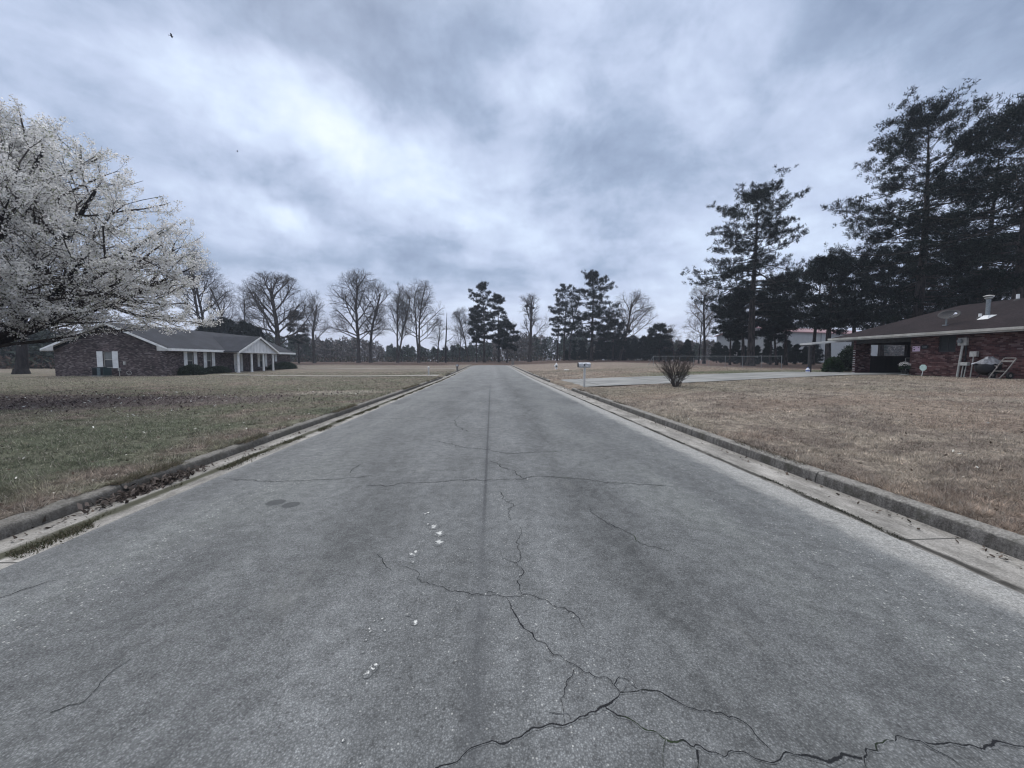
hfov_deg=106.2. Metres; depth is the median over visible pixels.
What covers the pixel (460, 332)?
bare tree
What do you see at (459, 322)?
bare tree
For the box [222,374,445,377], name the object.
gravel drive
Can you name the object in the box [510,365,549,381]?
kerb
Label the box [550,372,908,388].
driveway
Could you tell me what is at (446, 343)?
dead tree
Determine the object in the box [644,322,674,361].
pine tree
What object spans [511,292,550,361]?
bare tree
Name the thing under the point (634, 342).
young cedar
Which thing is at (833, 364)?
shrub
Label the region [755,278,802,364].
pine tree
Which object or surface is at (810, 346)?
flat canopy
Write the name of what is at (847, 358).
shrub
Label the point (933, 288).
pine tree
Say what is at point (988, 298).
flue pipe
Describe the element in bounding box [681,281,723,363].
bare tree
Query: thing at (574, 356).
young cedar
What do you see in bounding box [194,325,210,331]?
young cedar
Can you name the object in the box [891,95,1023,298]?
pine tree
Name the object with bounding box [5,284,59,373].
trunk
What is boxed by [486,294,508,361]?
pine tree
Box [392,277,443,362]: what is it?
bare tree
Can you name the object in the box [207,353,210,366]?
window
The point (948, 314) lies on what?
satellite dish
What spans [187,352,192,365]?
window
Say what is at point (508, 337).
pine tree
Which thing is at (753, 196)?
pine tree
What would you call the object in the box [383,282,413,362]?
bare tree
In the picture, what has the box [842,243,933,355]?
pine tree
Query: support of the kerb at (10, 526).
attached to the gutter at (123, 509)
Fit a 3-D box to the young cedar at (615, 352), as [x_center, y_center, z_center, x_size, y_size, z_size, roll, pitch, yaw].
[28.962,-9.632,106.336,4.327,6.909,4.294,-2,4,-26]
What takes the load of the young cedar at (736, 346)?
on the ground at (401, 368)
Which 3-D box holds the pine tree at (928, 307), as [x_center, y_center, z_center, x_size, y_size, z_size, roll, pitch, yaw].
[59.874,-10.815,51.830,9.920,17.337,9.961,-3,4,-36]
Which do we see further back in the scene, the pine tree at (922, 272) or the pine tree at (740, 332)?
the pine tree at (740, 332)
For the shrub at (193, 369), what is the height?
1.286 m
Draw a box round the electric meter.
[956,338,968,376]
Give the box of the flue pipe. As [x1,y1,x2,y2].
[977,295,994,319]
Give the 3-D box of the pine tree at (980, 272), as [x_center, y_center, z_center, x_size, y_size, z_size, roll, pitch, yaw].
[62.578,-10.573,49.179,9.548,17.238,9.722,1,4,12]
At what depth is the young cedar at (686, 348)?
85.38 m
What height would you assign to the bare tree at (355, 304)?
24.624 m
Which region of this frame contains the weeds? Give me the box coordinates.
[4,374,906,559]
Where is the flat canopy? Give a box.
[800,341,845,371]
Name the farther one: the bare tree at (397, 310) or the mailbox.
the bare tree at (397, 310)
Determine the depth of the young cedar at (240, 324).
77.16 m
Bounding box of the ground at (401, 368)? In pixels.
[0,360,1023,535]
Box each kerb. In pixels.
[0,377,442,539]
[446,365,471,375]
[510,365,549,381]
[571,388,1023,560]
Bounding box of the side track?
[334,368,374,368]
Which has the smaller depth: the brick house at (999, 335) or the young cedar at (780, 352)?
the brick house at (999, 335)
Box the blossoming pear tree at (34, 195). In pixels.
[0,94,225,347]
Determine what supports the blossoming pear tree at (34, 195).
on the ground at (401, 368)
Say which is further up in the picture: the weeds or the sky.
the sky
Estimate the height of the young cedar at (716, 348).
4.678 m
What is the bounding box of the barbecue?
[972,356,1002,377]
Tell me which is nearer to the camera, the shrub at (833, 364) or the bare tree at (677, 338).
the shrub at (833, 364)
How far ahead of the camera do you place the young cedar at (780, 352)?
68.03 m
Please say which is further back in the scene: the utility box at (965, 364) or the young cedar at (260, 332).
the young cedar at (260, 332)
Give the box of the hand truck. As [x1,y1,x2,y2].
[988,358,1016,378]
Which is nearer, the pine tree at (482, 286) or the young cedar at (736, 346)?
the young cedar at (736, 346)
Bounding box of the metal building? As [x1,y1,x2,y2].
[714,326,877,362]
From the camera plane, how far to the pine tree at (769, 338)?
56.40 m
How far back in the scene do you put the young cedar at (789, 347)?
70.06 m
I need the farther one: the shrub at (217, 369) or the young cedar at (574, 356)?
the young cedar at (574, 356)
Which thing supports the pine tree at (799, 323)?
on the ground at (401, 368)
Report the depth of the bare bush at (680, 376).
18.57 m
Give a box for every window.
[103,352,112,367]
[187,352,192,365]
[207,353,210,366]
[936,335,955,352]
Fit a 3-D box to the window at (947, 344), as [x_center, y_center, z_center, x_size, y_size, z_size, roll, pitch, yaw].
[24.892,-2.261,21.978,0.160,1.002,0.941,0,4,-3]
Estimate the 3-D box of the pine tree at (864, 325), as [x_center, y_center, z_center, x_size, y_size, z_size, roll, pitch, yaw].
[46.635,-10.004,51.939,8.843,15.704,9.114,0,4,-3]
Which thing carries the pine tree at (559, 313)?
on the ground at (401, 368)
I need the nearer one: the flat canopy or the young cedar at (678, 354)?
the flat canopy
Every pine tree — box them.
[285,310,310,362]
[464,303,487,361]
[467,280,498,361]
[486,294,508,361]
[492,321,520,361]
[547,298,572,360]
[548,283,580,360]
[561,269,623,360]
[596,318,633,360]
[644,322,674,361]
[680,164,818,365]
[708,292,748,364]
[717,284,772,365]
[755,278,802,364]
[755,298,795,364]
[761,272,815,364]
[791,253,874,364]
[791,255,842,364]
[810,253,898,344]
[820,78,1023,323]
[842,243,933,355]
[876,254,962,350]
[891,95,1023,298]
[893,114,1023,302]
[924,238,1004,311]
[943,234,1017,308]
[990,237,1018,300]
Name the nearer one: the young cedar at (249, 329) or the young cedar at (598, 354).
the young cedar at (249, 329)
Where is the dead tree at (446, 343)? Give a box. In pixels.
[445,317,454,362]
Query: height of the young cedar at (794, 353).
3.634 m
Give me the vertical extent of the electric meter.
2.271 m
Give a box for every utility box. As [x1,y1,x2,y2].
[960,362,969,376]
[969,351,978,376]
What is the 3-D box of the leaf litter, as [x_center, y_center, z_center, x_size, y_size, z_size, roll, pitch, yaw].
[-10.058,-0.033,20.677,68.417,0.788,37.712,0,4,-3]
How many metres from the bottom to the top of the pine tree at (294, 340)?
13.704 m
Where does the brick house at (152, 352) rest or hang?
on the ground at (401, 368)
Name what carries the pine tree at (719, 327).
on the ground at (401, 368)
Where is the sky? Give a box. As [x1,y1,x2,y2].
[0,0,1023,360]
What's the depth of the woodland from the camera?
132.41 m
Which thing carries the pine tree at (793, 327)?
on the ground at (401, 368)
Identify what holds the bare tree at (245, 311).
on the ground at (401, 368)
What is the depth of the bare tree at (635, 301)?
100.60 m
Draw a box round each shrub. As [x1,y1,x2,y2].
[177,364,207,374]
[203,366,231,373]
[266,361,297,369]
[820,356,844,371]
[837,344,853,371]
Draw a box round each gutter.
[0,365,473,569]
[508,365,1023,594]
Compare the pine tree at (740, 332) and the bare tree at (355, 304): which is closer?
the pine tree at (740, 332)
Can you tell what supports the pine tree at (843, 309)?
on the ground at (401, 368)
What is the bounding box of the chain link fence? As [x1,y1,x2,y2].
[648,356,781,367]
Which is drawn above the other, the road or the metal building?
the metal building
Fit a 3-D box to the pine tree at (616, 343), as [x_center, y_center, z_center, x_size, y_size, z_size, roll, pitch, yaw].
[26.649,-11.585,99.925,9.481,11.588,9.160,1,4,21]
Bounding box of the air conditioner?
[91,367,112,376]
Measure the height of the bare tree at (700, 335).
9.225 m
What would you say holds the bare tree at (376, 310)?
on the ground at (401, 368)
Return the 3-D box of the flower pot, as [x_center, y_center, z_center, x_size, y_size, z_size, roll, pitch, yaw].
[24.478,-1.005,24.018,0.671,0.855,0.656,0,4,-3]
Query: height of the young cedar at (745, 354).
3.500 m
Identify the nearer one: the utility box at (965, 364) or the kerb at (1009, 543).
the kerb at (1009, 543)
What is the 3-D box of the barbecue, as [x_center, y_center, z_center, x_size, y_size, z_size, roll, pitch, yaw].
[24.351,-0.843,19.678,1.000,1.161,1.042,0,4,-3]
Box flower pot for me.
[897,362,910,374]
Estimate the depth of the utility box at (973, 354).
20.59 m
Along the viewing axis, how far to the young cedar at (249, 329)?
76.12 m
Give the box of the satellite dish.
[937,310,960,325]
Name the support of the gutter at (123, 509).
on the road
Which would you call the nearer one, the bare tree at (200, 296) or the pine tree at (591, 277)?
the bare tree at (200, 296)
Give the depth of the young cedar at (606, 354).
102.93 m
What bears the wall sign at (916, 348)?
attached to the brick house at (999, 335)
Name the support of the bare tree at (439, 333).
on the ground at (401, 368)
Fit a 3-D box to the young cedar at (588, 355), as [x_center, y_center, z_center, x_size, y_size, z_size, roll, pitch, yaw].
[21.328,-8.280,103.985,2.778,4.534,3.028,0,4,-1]
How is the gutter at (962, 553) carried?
on the ground at (401, 368)
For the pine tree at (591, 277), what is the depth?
94.76 m
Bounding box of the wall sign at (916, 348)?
[912,346,919,350]
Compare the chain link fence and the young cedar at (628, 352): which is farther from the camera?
the young cedar at (628, 352)
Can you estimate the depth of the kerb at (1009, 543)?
4.14 m
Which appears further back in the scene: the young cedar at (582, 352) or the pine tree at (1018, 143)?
the young cedar at (582, 352)
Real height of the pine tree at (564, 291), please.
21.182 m
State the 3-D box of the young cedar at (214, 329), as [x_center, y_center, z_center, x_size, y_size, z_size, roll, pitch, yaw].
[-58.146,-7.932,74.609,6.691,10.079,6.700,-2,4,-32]
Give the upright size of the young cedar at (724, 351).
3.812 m
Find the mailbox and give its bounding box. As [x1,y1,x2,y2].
[577,363,590,386]
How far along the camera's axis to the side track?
57.91 m
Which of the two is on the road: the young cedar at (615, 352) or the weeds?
the weeds
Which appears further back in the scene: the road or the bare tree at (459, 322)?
the bare tree at (459, 322)
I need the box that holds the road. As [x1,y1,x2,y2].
[0,365,1023,767]
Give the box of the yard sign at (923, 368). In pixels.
[920,365,926,375]
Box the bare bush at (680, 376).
[655,349,694,386]
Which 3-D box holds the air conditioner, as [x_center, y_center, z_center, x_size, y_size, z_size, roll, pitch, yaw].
[-37.702,-1.136,35.375,1.100,0.860,0.840,0,4,-3]
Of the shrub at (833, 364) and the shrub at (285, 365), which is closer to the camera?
the shrub at (833, 364)
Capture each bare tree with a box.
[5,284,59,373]
[174,246,235,328]
[208,274,244,319]
[230,285,263,331]
[232,271,319,345]
[297,291,331,362]
[316,268,391,362]
[356,277,394,362]
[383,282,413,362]
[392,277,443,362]
[429,317,457,362]
[448,310,470,361]
[451,306,479,361]
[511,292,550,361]
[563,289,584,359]
[608,289,657,360]
[662,324,683,359]
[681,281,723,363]
[687,314,716,363]
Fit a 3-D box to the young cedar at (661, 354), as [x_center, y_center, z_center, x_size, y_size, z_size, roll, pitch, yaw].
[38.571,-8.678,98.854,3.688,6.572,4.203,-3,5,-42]
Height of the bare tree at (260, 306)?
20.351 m
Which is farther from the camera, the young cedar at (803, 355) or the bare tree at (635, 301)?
the bare tree at (635, 301)
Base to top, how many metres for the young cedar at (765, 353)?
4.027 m
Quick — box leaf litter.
[0,374,1023,568]
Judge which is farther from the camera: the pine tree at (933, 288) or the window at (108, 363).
the pine tree at (933, 288)
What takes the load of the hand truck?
on the ground at (401, 368)
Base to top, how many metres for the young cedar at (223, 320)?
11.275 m
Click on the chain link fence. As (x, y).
(653, 357)
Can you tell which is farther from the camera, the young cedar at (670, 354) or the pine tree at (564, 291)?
the pine tree at (564, 291)
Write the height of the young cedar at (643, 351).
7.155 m
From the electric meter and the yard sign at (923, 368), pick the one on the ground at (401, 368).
the yard sign at (923, 368)
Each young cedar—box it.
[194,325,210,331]
[203,318,221,332]
[215,316,227,332]
[221,319,241,334]
[236,320,247,334]
[241,321,258,336]
[254,327,272,342]
[565,350,568,359]
[570,347,578,359]
[577,343,587,359]
[586,346,594,359]
[593,341,603,359]
[602,346,615,359]
[614,339,624,359]
[617,337,634,360]
[629,337,640,359]
[632,335,652,360]
[644,335,656,359]
[654,340,665,360]
[662,347,674,360]
[674,344,683,359]
[680,339,696,361]
[707,342,722,362]
[718,345,728,362]
[726,341,740,363]
[739,345,746,363]
[755,345,763,363]
[762,343,774,363]
[772,346,783,363]
[779,340,792,362]
[788,344,801,363]
[798,346,812,364]
[815,341,824,363]
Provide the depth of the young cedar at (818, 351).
66.14 m
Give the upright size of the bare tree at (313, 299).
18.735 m
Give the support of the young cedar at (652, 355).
on the ground at (401, 368)
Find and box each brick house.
[40,322,295,375]
[828,298,1023,378]
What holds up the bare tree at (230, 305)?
on the ground at (401, 368)
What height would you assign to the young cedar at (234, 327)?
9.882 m
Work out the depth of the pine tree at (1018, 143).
42.16 m
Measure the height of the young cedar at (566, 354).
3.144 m
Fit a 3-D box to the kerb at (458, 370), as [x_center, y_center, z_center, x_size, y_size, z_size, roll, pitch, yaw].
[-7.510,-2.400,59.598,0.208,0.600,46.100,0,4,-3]
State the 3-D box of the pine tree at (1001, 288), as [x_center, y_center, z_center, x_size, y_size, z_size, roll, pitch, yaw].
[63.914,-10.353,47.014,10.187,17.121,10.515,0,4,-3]
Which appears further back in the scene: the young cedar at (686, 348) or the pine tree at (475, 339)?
the pine tree at (475, 339)
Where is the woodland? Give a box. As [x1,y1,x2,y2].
[0,325,904,368]
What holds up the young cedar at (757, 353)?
on the ground at (401, 368)

